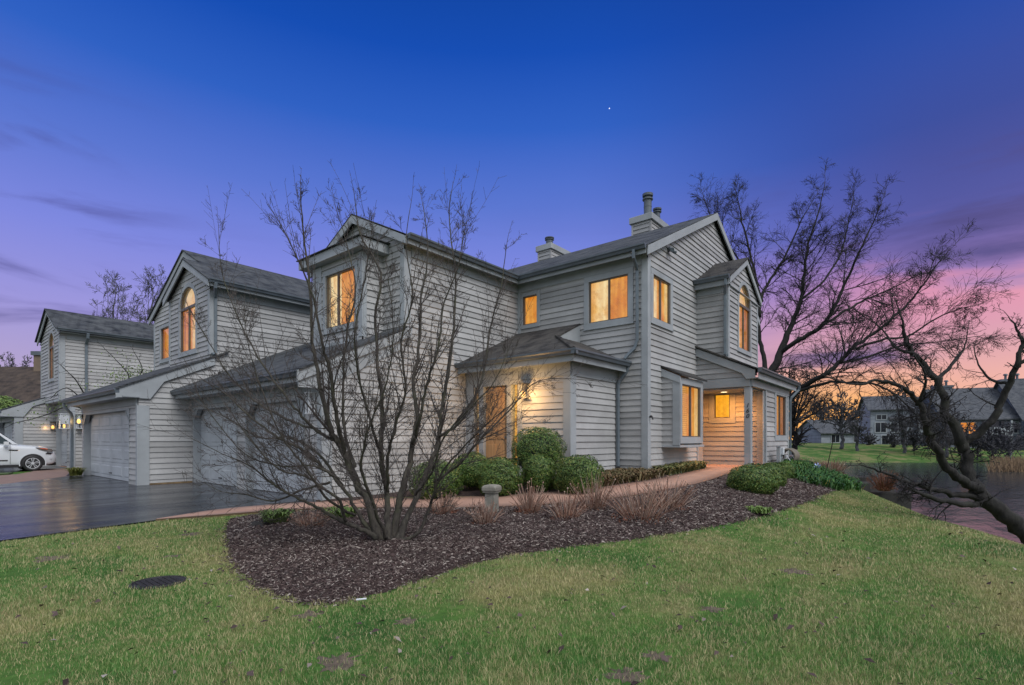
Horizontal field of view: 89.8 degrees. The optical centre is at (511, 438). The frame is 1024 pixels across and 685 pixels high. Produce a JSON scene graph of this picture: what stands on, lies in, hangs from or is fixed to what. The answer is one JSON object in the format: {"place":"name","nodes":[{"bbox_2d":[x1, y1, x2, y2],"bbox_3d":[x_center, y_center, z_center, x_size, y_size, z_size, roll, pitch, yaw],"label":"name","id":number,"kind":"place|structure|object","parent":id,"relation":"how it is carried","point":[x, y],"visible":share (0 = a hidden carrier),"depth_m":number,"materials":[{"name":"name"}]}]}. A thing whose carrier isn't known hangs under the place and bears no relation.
{"place":"outdoors","nodes":[
{"label":"outdoors","id":0,"kind":"place"},
{"bbox_2d":[0,466,66,472],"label":"driveway","id":1,"kind":"structure","parent":0,"point":[3,470],"depth_m":22.04,"materials":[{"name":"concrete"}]},
{"bbox_2d":[0,433,55,470],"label":"parked car","id":2,"kind":"object","parent":1,"relation":"on","point":[13,454],"visible":1,"depth_m":20.11,"materials":[{"name":"white paint"}]},
{"bbox_2d":[0,468,68,483],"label":"paved strip","id":3,"kind":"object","parent":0,"point":[39,474],"visible":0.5,"depth_m":17.74,"materials":[{"name":"concrete"}]},
{"bbox_2d":[0,475,319,541],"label":"driveway","id":4,"kind":"structure","parent":0,"point":[45,507],"depth_m":10.17,"materials":[{"name":"asphalt"}]},
{"bbox_2d":[63,467,88,475],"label":"leafy plant","id":5,"kind":"object","parent":4,"relation":"on","point":[75,471],"visible":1,"depth_m":17.30,"materials":[{"name":"green plant"}]},
{"bbox_2d":[156,467,731,520],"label":"walkway","id":6,"kind":"structure","parent":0,"point":[700,475],"depth_m":9.50,"materials":[{"name":"concrete"}]},
{"bbox_2d":[0,440,1023,684],"bbox_3d":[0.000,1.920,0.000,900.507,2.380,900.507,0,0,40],"label":"lawn","id":7,"kind":"structure","parent":0,"point":[816,452],"depth_m":3.83,"materials":[{"name":"plant"}]},
{"bbox_2d":[0,395,22,408],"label":"leafy shrub","id":8,"kind":"object","parent":7,"relation":"on","point":[5,401],"visible":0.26,"depth_m":29.74,"materials":[{"name":"green plant"}]},
{"bbox_2d":[0,351,23,366],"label":"bare tree","id":9,"kind":"object","parent":7,"relation":"on","point":[9,359],"visible":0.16,"depth_m":70.32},
{"bbox_2d":[0,343,41,402],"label":"house","id":10,"kind":"structure","parent":7,"relation":"on","point":[23,384],"depth_m":38.02,"materials":[{"name":"brown"}]},
{"bbox_2d":[21,354,33,366],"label":"bare tree","id":11,"kind":"object","parent":7,"relation":"on","point":[25,363],"visible":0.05,"depth_m":71.78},
{"bbox_2d":[33,554,72,563],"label":"bare soil","id":12,"kind":"structure","parent":7,"relation":"on","point":[53,558],"depth_m":5.49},
{"bbox_2d":[0,308,153,467],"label":"townhouse","id":13,"kind":"structure","parent":7,"relation":"on","point":[68,341],"depth_m":23.33,"materials":[{"name":"paint"}]},
{"bbox_2d":[0,420,12,439],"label":"garage door","id":14,"kind":"structure","parent":13,"relation":"in","point":[8,431],"depth_m":25.64,"materials":[{"name":"paint"}]},
{"bbox_2d":[47,330,54,382],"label":"window","id":15,"kind":"structure","parent":13,"relation":"in","point":[51,342],"depth_m":23.29,"materials":[{"name":"paint"}]},
{"bbox_2d":[56,420,67,466],"bbox_3d":[-20.418,0.250,23.472,2.340,2.240,0.256,0,0,40],"label":"garage door","id":16,"kind":"structure","parent":13,"relation":"in","point":[61,449],"depth_m":24.10,"materials":[{"name":"paint"}]},
{"bbox_2d":[4,340,151,430],"bbox_3d":[-16.872,-1.390,20.812,5.920,5.480,2.308,0,0,-15],"label":"budding tree","id":17,"kind":"object","parent":7,"relation":"on","point":[128,376],"visible":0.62,"depth_m":20.71,"materials":[{"name":"brown plant"}]},
{"bbox_2d":[86,269,145,322],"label":"bare tree","id":18,"kind":"object","parent":7,"relation":"on","point":[113,282],"visible":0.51,"depth_m":40.51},
{"bbox_2d":[96,264,167,323],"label":"bare tree","id":19,"kind":"object","parent":7,"relation":"on","point":[150,284],"visible":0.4,"depth_m":44.01,"materials":[{"name":"plant"}]},
{"bbox_2d":[128,575,186,589],"bbox_3d":[-3.149,1.283,4.573,0.430,0.034,0.430,0,0,40],"label":"manhole cover","id":20,"kind":"object","parent":7,"relation":"on","point":[158,581],"visible":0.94,"depth_m":4.56,"materials":[{"name":"metal"}]},
{"bbox_2d":[61,249,312,484],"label":"townhouse","id":21,"kind":"structure","parent":7,"relation":"on","point":[119,443],"depth_m":15.97,"materials":[{"name":"paint"}]},
{"bbox_2d":[83,408,129,483],"bbox_3d":[-12.714,0.250,16.200,5.360,2.240,0.256,0,0,40],"label":"garage door","id":22,"kind":"structure","parent":21,"relation":"in","point":[111,461],"depth_m":16.49,"materials":[{"name":"paint"}]},
{"bbox_2d":[158,323,168,363],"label":"window","id":23,"kind":"structure","parent":21,"relation":"in","point":[164,329],"depth_m":19.59,"materials":[{"name":"glass"}]},
{"bbox_2d":[177,283,197,357],"bbox_3d":[-10.344,-3.825,16.502,1.650,2.330,0.192,0,0,40],"label":"window","id":24,"kind":"structure","parent":21,"relation":"in","point":[187,336],"depth_m":16.66,"materials":[{"name":"glass"}]},
{"bbox_2d":[179,532,203,535],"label":"bare soil","id":25,"kind":"structure","parent":7,"relation":"on","point":[192,533],"depth_m":6.88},
{"bbox_2d":[292,609,323,618],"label":"bare soil","id":26,"kind":"structure","parent":7,"relation":"on","point":[307,613],"depth_m":3.73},
{"bbox_2d":[316,652,363,672],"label":"bare soil","id":27,"kind":"structure","parent":7,"relation":"on","point":[348,660],"depth_m":2.96,"materials":[{"name":"soil"}]},
{"bbox_2d":[394,617,416,625],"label":"bare soil","id":28,"kind":"structure","parent":7,"relation":"on","point":[407,620],"depth_m":3.62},
{"bbox_2d":[170,192,800,500],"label":"townhouse","id":29,"kind":"structure","parent":7,"relation":"on","point":[661,310],"depth_m":13.31,"materials":[{"name":"paint"}]},
{"bbox_2d":[193,404,237,488],"bbox_3d":[-8.024,0.240,14.051,2.950,2.260,0.256,0,0,40],"label":"garage door","id":30,"kind":"structure","parent":29,"relation":"in","point":[212,441],"depth_m":14.38,"materials":[{"name":"paint"}]},
{"bbox_2d":[245,397,304,497],"bbox_3d":[-5.430,0.240,11.908,2.860,2.260,0.256,0,0,40],"label":"garage door","id":31,"kind":"structure","parent":29,"relation":"in","point":[247,471],"depth_m":12.18,"materials":[{"name":"paint"}]},
{"bbox_2d":[323,260,357,335],"bbox_3d":[-4.246,-3.480,12.839,1.580,1.620,0.192,0,0,40],"label":"window","id":32,"kind":"structure","parent":29,"relation":"in","point":[337,285],"depth_m":12.94,"materials":[{"name":"glass"}]},
{"bbox_2d":[470,380,522,475],"bbox_3d":[-0.384,-0.230,13.086,1.740,2.420,0.172,0,0,40],"label":"entry door","id":33,"kind":"structure","parent":29,"relation":"in","point":[489,448],"depth_m":13.02,"materials":[{"name":"brown wood"}]},
{"bbox_2d":[521,290,539,328],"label":"window","id":34,"kind":"structure","parent":29,"relation":"in","point":[530,319],"depth_m":15.21,"materials":[{"name":"glass"}]},
{"bbox_2d":[583,267,633,330],"bbox_3d":[2.549,-3.640,13.503,1.490,1.440,0.192,0,0,40],"label":"window","id":35,"kind":"structure","parent":29,"relation":"in","point":[608,297],"depth_m":13.50,"materials":[{"name":"glass"}]},
{"bbox_2d":[651,267,673,331],"bbox_3d":[3.873,-3.605,13.455,0.192,1.410,1.420,0,0,40],"label":"window","id":36,"kind":"structure","parent":29,"relation":"in","point":[661,285],"depth_m":13.59,"materials":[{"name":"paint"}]},
{"bbox_2d":[661,365,706,447],"bbox_3d":[4.685,-0.850,13.938,0.570,2.140,1.900,0,0,40],"label":"box window","id":37,"kind":"structure","parent":29,"relation":"in","point":[671,382],"depth_m":13.29,"materials":[{"name":"paint"}]},
{"bbox_2d":[680,377,702,443],"bbox_3d":[4.761,-0.735,13.818,0.160,1.710,1.690,0,0,40],"label":"window","id":38,"kind":"structure","parent":29,"relation":"in","point":[691,391],"depth_m":13.97,"materials":[{"name":"glass"}]},
{"bbox_2d":[709,393,735,422],"bbox_3d":[6.712,-1.045,16.368,0.820,1.090,0.172,0,0,40],"label":"window","id":39,"kind":"structure","parent":29,"relation":"in","point":[722,407],"depth_m":16.40,"materials":[{"name":"glass"}]},
{"bbox_2d":[737,281,752,356],"bbox_3d":[7.229,-3.775,16.105,0.192,2.270,1.500,0,0,40],"label":"window","id":40,"kind":"structure","parent":29,"relation":"in","point":[744,311],"depth_m":16.32,"materials":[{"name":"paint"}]},
{"bbox_2d":[774,393,786,440],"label":"window","id":41,"kind":"structure","parent":29,"relation":"in","point":[780,413],"depth_m":17.31,"materials":[{"name":"glass"}]},
{"bbox_2d":[316,472,684,500],"bbox_3d":[1.043,1.052,12.160,4.287,0.486,10.637,0,0,76],"label":"mulch bed","id":42,"kind":"object","parent":7,"relation":"on","point":[471,491],"visible":0.11,"depth_m":10.47,"materials":[{"name":"wood bark mulch"}]},
{"bbox_2d":[409,459,464,498],"bbox_3d":[-1.467,0.777,10.107,1.145,0.790,1.152,0,0,40],"label":"boxwood shrub","id":43,"kind":"object","parent":42,"relation":"on","point":[453,475],"visible":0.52,"depth_m":9.79,"materials":[{"name":"green plant"}]},
{"bbox_2d":[454,451,488,487],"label":"boxwood shrub","id":44,"kind":"object","parent":42,"relation":"on","point":[470,472],"visible":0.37,"depth_m":10.37,"materials":[{"name":"green plant"}]},
{"bbox_2d":[476,457,523,495],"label":"boxwood shrub","id":45,"kind":"object","parent":42,"relation":"on","point":[503,473],"visible":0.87,"depth_m":9.63,"materials":[{"name":"green plant"}]},
{"bbox_2d":[510,426,567,468],"bbox_3d":[0.537,0.196,11.004,1.231,0.997,1.212,0,0,40],"label":"boxwood shrub","id":46,"kind":"object","parent":42,"relation":"on","point":[533,443],"visible":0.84,"depth_m":10.66,"materials":[{"name":"green plant"}]},
{"bbox_2d":[521,453,556,490],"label":"boxwood shrub","id":47,"kind":"object","parent":42,"relation":"on","point":[538,469],"visible":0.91,"depth_m":9.98,"materials":[{"name":"green plant"}]},
{"bbox_2d":[553,454,604,493],"bbox_3d":[1.254,0.657,9.713,0.962,0.750,0.970,0,0,40],"label":"boxwood shrub","id":48,"kind":"object","parent":42,"relation":"on","point":[573,469],"visible":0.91,"depth_m":9.41,"materials":[{"name":"green plant"}]},
{"bbox_2d":[548,467,667,489],"bbox_3d":[2.122,0.868,11.449,1.700,0.327,4.036,0,0,40],"label":"ground cover","id":49,"kind":"object","parent":42,"relation":"on","point":[629,474],"visible":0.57,"depth_m":11.46,"materials":[{"name":"plant"}]},
{"bbox_2d":[652,460,707,475],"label":"ground cover","id":50,"kind":"object","parent":42,"relation":"on","point":[673,468],"visible":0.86,"depth_m":13.30,"materials":[{"name":"green plant"}]},
{"bbox_2d":[11,501,1022,684],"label":"fallen leaves","id":51,"kind":"object","parent":7,"relation":"on","point":[251,672],"visible":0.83,"depth_m":3.58,"materials":[{"name":"brown plant"}]},
{"bbox_2d":[202,474,836,611],"bbox_3d":[3.956,1.056,10.772,17.525,0.489,5.448,0,0,-34],"label":"mulch bed","id":52,"kind":"object","parent":7,"relation":"on","point":[431,573],"visible":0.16,"depth_m":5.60,"materials":[{"name":"wood"}]},
{"bbox_2d":[249,520,276,526],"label":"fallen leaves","id":53,"kind":"object","parent":52,"relation":"on","point":[255,522],"visible":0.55,"depth_m":7.25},
{"bbox_2d":[258,508,295,523],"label":"leafy plant","id":54,"kind":"object","parent":52,"relation":"on","point":[281,514],"visible":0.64,"depth_m":7.38,"materials":[{"name":"green plant"}]},
{"bbox_2d":[287,505,333,528],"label":"cane shrub","id":55,"kind":"object","parent":52,"relation":"on","point":[314,519],"visible":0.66,"depth_m":7.15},
{"bbox_2d":[323,504,360,518],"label":"leafy plant","id":56,"kind":"object","parent":52,"relation":"on","point":[337,511],"visible":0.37,"depth_m":7.94,"materials":[{"name":"green plant"}]},
{"bbox_2d":[138,159,644,547],"bbox_3d":[-1.607,-1.209,6.122,6.438,5.333,2.799,0,0,9],"label":"crabapple tree","id":57,"kind":"object","parent":52,"relation":"on","point":[373,531],"visible":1,"depth_m":6.08,"materials":[{"name":"brown plant"}]},
{"bbox_2d":[423,490,460,514],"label":"cane shrub","id":58,"kind":"object","parent":52,"relation":"on","point":[443,510],"visible":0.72,"depth_m":8.28,"materials":[{"name":"plant"}]},
{"bbox_2d":[463,497,503,524],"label":"cane shrub","id":59,"kind":"object","parent":52,"relation":"on","point":[484,517],"visible":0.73,"depth_m":7.28,"materials":[{"name":"plant"}]},
{"bbox_2d":[482,484,501,512],"bbox_3d":[-0.324,1.019,8.200,0.250,0.585,0.250,0,0,22],"label":"path post","id":60,"kind":"object","parent":52,"relation":"on","point":[492,490],"visible":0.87,"depth_m":8.12,"materials":[{"name":"concrete"}]},
{"bbox_2d":[508,478,547,513],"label":"cane shrub","id":61,"kind":"object","parent":52,"relation":"on","point":[529,504],"visible":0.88,"depth_m":7.98,"materials":[{"name":"plant"}]},
{"bbox_2d":[543,487,589,520],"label":"cane shrub","id":62,"kind":"object","parent":52,"relation":"on","point":[567,505],"visible":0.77,"depth_m":7.38,"materials":[{"name":"plant"}]},
{"bbox_2d":[569,471,617,511],"bbox_3d":[1.260,0.826,7.952,0.750,0.643,0.799,0,0,10],"label":"cane shrub","id":63,"kind":"object","parent":52,"relation":"on","point":[595,504],"visible":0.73,"depth_m":7.90,"materials":[{"name":"plant"}]},
{"bbox_2d":[599,479,680,523],"bbox_3d":[1.806,0.867,7.195,1.109,0.610,1.113,0,0,-5],"label":"cane shrub","id":64,"kind":"object","parent":52,"relation":"on","point":[641,511],"visible":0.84,"depth_m":7.15,"materials":[{"name":"plant"}]},
{"bbox_2d":[638,473,697,510],"bbox_3d":[2.385,0.812,7.795,0.890,0.583,0.905,0,0,40],"label":"cane shrub","id":65,"kind":"object","parent":52,"relation":"on","point":[681,503],"visible":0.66,"depth_m":7.70,"materials":[{"name":"plant"}]},
{"bbox_2d":[726,463,782,494],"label":"boxwood shrub","id":66,"kind":"object","parent":52,"relation":"on","point":[758,478],"visible":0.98,"depth_m":9.12,"materials":[{"name":"green plant"}]},
{"bbox_2d":[744,505,772,513],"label":"leafy plant","id":67,"kind":"object","parent":52,"relation":"on","point":[759,509],"visible":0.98,"depth_m":7.63,"materials":[{"name":"green plant"}]},
{"bbox_2d":[761,462,786,486],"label":"boxwood shrub","id":68,"kind":"object","parent":52,"relation":"on","point":[780,469],"visible":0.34,"depth_m":10.42,"materials":[{"name":"green plant"}]},
{"bbox_2d":[776,446,781,462],"bbox_3d":[8.150,0.637,15.707,0.130,0.830,0.140,0,0,40],"label":"utility post","id":69,"kind":"object","parent":52,"relation":"on","point":[778,453],"visible":0.67,"depth_m":15.68,"materials":[{"name":"metal"}]},
{"bbox_2d":[781,448,784,460],"bbox_3d":[8.325,0.662,15.887,0.160,0.781,0.180,0,0,40],"label":"utility post","id":70,"kind":"object","parent":52,"relation":"on","point":[782,451],"visible":0.38,"depth_m":15.80,"materials":[{"name":"paint"}]},
{"bbox_2d":[778,461,795,478],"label":"boxwood shrub","id":71,"kind":"object","parent":52,"relation":"on","point":[790,468],"visible":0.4,"depth_m":11.81,"materials":[{"name":"green plant"}]},
{"bbox_2d":[782,448,799,461],"bbox_3d":[8.658,0.570,16.053,0.498,0.555,0.800,0,0,40],"label":"hose reel","id":72,"kind":"object","parent":52,"relation":"on","point":[795,452],"visible":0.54,"depth_m":15.85,"materials":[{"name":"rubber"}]},
{"bbox_2d":[778,458,867,491],"bbox_3d":[8.290,0.937,14.000,2.079,0.647,6.585,0,0,29],"label":"ground cover","id":73,"kind":"object","parent":52,"relation":"on","point":[808,471],"visible":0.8,"depth_m":12.10,"materials":[{"name":"green plant"}]},
{"bbox_2d":[604,667,650,682],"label":"bare soil","id":74,"kind":"structure","parent":7,"relation":"on","point":[618,674],"depth_m":2.84,"materials":[{"name":"soil"}]},
{"bbox_2d":[641,650,671,661],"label":"bare soil","id":75,"kind":"structure","parent":7,"relation":"on","point":[655,655],"depth_m":3.10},
{"bbox_2d":[698,605,725,612],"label":"bare soil","id":76,"kind":"structure","parent":7,"relation":"on","point":[712,608],"depth_m":3.93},
{"bbox_2d":[777,568,813,574],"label":"bare soil","id":77,"kind":"structure","parent":7,"relation":"on","point":[796,571],"depth_m":4.98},
{"bbox_2d":[776,358,838,457],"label":"bare tree","id":78,"kind":"object","parent":7,"relation":"on","point":[797,438],"visible":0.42,"depth_m":45.33,"materials":[{"name":"plant"}]},
{"bbox_2d":[800,394,843,422],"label":"bare tree","id":79,"kind":"object","parent":7,"relation":"on","point":[820,405],"visible":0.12,"depth_m":100.05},
{"bbox_2d":[798,420,858,442],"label":"house","id":80,"kind":"structure","parent":7,"relation":"on","point":[821,434],"depth_m":92.00,"materials":[{"name":"paint"}]},
{"bbox_2d":[831,434,839,442],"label":"window","id":81,"kind":"structure","parent":80,"relation":"in","point":[836,438],"depth_m":90.94,"materials":[{"name":"glass"}]},
{"bbox_2d":[826,438,833,469],"bbox_3d":[8.941,0.580,14.501,0.291,1.236,0.022,0,0,0],"label":"garden stake","id":82,"kind":"object","parent":7,"relation":"on","point":[830,453],"visible":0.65,"depth_m":14.49,"materials":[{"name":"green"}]},
{"bbox_2d":[816,458,848,473],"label":"twiggy shrub","id":83,"kind":"object","parent":7,"relation":"on","point":[836,465],"visible":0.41,"depth_m":15.38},
{"bbox_2d":[817,391,869,448],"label":"bare tree","id":84,"kind":"object","parent":7,"relation":"on","point":[837,408],"visible":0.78,"depth_m":63.78,"materials":[{"name":"plant"}]},
{"bbox_2d":[689,157,1019,459],"bbox_3d":[17.065,-7.175,25.906,14.251,16.511,11.263,0,0,-3],"label":"bare tree","id":85,"kind":"object","parent":7,"relation":"on","point":[783,347],"visible":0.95,"depth_m":25.46,"materials":[{"name":"brown plant"}]},
{"bbox_2d":[842,413,872,450],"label":"bare tree","id":86,"kind":"object","parent":7,"relation":"on","point":[855,429],"visible":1,"depth_m":61.79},
{"bbox_2d":[849,476,877,481],"bbox_3d":[11.389,1.499,17.223,1.624,0.547,0.553,0,0,-4],"label":"rock","id":87,"kind":"object","parent":7,"relation":"on","point":[862,479],"visible":0.14,"depth_m":17.00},
{"bbox_2d":[860,433,879,444],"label":"bare bush","id":88,"kind":"object","parent":7,"relation":"on","point":[869,441],"visible":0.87,"depth_m":69.61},
{"bbox_2d":[858,481,894,491],"bbox_3d":[11.050,1.572,15.758,1.359,0.534,0.493,0,0,-1],"label":"rock","id":89,"kind":"object","parent":7,"relation":"on","point":[868,488],"visible":0.09,"depth_m":15.58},
{"bbox_2d":[857,395,913,444],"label":"townhouse","id":90,"kind":"structure","parent":7,"relation":"on","point":[877,421],"depth_m":72.65,"materials":[{"name":"wood"}]},
{"bbox_2d":[874,422,886,432],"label":"window","id":91,"kind":"structure","parent":90,"relation":"in","point":[879,427],"depth_m":72.40,"materials":[{"name":"glass"}]},
{"bbox_2d":[876,414,886,419],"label":"window","id":92,"kind":"structure","parent":90,"relation":"in","point":[878,416],"depth_m":72.31,"materials":[{"name":"glass"}]},
{"bbox_2d":[881,435,891,443],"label":"window","id":93,"kind":"structure","parent":90,"relation":"in","point":[882,441],"depth_m":72.24,"materials":[{"name":"glass"}]},
{"bbox_2d":[890,422,901,432],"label":"window","id":94,"kind":"structure","parent":90,"relation":"in","point":[895,428],"depth_m":71.64,"materials":[{"name":"paint"}]},
{"bbox_2d":[867,469,903,490],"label":"twiggy shrub","id":95,"kind":"object","parent":7,"relation":"on","point":[880,486],"visible":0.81,"depth_m":13.82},
{"bbox_2d":[870,491,911,509],"bbox_3d":[10.436,1.713,14.207,1.098,0.545,0.377,0,0,-2],"label":"rock","id":96,"kind":"object","parent":7,"relation":"on","point":[888,496],"visible":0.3,"depth_m":14.05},
{"bbox_2d":[881,431,900,447],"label":"bare bush","id":97,"kind":"object","parent":7,"relation":"on","point":[892,442],"visible":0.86,"depth_m":65.52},
{"bbox_2d":[883,405,922,452],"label":"bare tree","id":98,"kind":"object","parent":7,"relation":"on","point":[887,426],"visible":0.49,"depth_m":59.39,"materials":[{"name":"plant"}]},
{"bbox_2d":[888,397,936,444],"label":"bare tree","id":99,"kind":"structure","parent":7,"relation":"on","point":[909,398],"depth_m":70.91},
{"bbox_2d":[901,429,924,449],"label":"bare bush","id":100,"kind":"object","parent":7,"relation":"on","point":[914,443],"visible":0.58,"depth_m":61.39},
{"bbox_2d":[804,288,1023,544],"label":"leaning tree","id":101,"kind":"object","parent":7,"relation":"on","point":[978,493],"visible":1,"depth_m":8.84,"materials":[{"name":"brown plant"}]},
{"bbox_2d":[913,424,953,454],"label":"bare bush","id":102,"kind":"object","parent":7,"relation":"on","point":[943,442],"visible":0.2,"depth_m":58.24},
{"bbox_2d":[931,399,966,457],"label":"bare tree","id":103,"kind":"object","parent":7,"relation":"on","point":[947,443],"visible":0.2,"depth_m":55.83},
{"bbox_2d":[923,373,1023,447],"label":"townhouse","id":104,"kind":"structure","parent":7,"relation":"on","point":[1009,414],"depth_m":67.00,"materials":[{"name":"wood"}]},
{"bbox_2d":[959,422,976,433],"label":"window","id":105,"kind":"structure","parent":104,"relation":"in","point":[964,423],"depth_m":65.49,"materials":[{"name":"glass"}]},
{"bbox_2d":[1013,421,1019,433],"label":"window","id":106,"kind":"structure","parent":104,"relation":"in","point":[1015,431],"depth_m":63.70,"materials":[{"name":"glass"}]},
{"bbox_2d":[964,423,992,459],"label":"bare bush","id":107,"kind":"object","parent":7,"relation":"on","point":[971,444],"visible":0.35,"depth_m":53.64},
{"bbox_2d":[977,426,1004,461],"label":"bare bush","id":108,"kind":"object","parent":7,"relation":"on","point":[989,439],"visible":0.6,"depth_m":51.80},
{"bbox_2d":[983,420,1023,458],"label":"bare bush","id":109,"kind":"object","parent":7,"relation":"on","point":[1010,445],"visible":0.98,"depth_m":49.99,"materials":[{"name":"plant"}]},
{"bbox_2d":[993,380,1023,449],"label":"townhouse","id":110,"kind":"structure","parent":7,"relation":"on","point":[1015,399],"depth_m":65.19,"materials":[{"name":"wood"}]},
{"bbox_2d":[0,0,1023,439],"label":"sky","id":111,"kind":"structure","parent":0,"point":[118,118],"materials":[{"name":"blue"}]},
{"bbox_2d":[814,463,1023,542],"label":"pond water","id":112,"kind":"structure","parent":0,"point":[983,519],"depth_m":23.92,"materials":[{"name":"grey liquid"}]},
{"bbox_2d":[981,455,1023,471],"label":"reeds","id":113,"kind":"object","parent":112,"relation":"in","point":[1016,464],"visible":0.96,"depth_m":38.27,"materials":[{"name":"plant"}]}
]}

